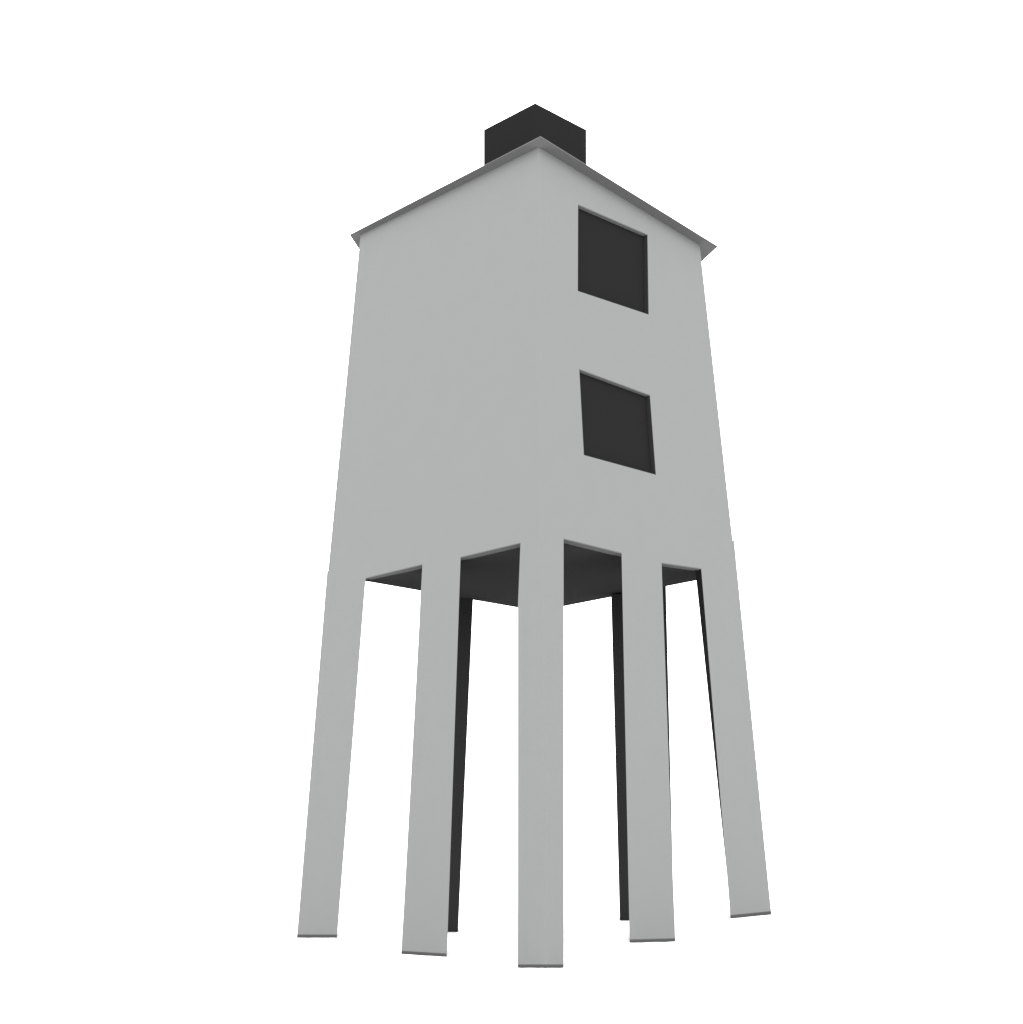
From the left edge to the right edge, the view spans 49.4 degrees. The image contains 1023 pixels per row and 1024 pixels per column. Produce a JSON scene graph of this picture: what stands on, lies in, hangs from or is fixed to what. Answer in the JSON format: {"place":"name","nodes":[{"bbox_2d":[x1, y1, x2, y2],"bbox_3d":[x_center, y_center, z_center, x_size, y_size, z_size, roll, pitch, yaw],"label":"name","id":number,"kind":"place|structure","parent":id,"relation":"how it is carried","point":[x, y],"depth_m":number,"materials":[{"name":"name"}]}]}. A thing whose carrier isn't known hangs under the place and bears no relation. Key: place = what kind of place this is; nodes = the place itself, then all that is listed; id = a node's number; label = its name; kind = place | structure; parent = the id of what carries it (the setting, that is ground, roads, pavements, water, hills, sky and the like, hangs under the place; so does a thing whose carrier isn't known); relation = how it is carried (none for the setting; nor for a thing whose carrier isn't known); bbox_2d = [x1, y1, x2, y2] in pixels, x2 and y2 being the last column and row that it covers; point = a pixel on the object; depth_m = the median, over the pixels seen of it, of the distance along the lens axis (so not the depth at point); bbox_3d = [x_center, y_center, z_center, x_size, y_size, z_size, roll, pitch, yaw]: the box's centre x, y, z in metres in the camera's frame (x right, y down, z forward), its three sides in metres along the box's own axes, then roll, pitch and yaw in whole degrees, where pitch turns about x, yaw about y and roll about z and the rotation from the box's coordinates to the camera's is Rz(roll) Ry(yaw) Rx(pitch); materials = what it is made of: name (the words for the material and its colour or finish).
{"place":"outdoors","nodes":[
{"label":"outdoors","id":0,"kind":"place"},
{"bbox_2d":[0,787,1022,1023],"bbox_3d":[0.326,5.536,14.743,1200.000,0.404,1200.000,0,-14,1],"label":"ground","id":1,"kind":"structure","parent":0,"point":[181,905],"depth_m":16.31,"materials":[{"name":"white"}]},
{"bbox_2d":[297,103,770,967],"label":"wooden tower","id":2,"kind":"structure","parent":1,"relation":"on","point":[531,427],"depth_m":14.77,"materials":[{"name":"grey paint"}]},
{"bbox_2d":[578,205,648,314],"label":"window","id":3,"kind":"structure","parent":2,"relation":"in","point":[613,255],"depth_m":15.38,"materials":[{"name":"black glass"}]},
{"bbox_2d":[579,369,655,474],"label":"window","id":4,"kind":"structure","parent":2,"relation":"in","point":[617,420],"depth_m":14.68,"materials":[{"name":"black glass"}]},
{"bbox_2d":[0,0,1022,786],"label":"sky","id":5,"kind":"structure","parent":0,"point":[185,185],"materials":[{"name":"white"}]}
]}

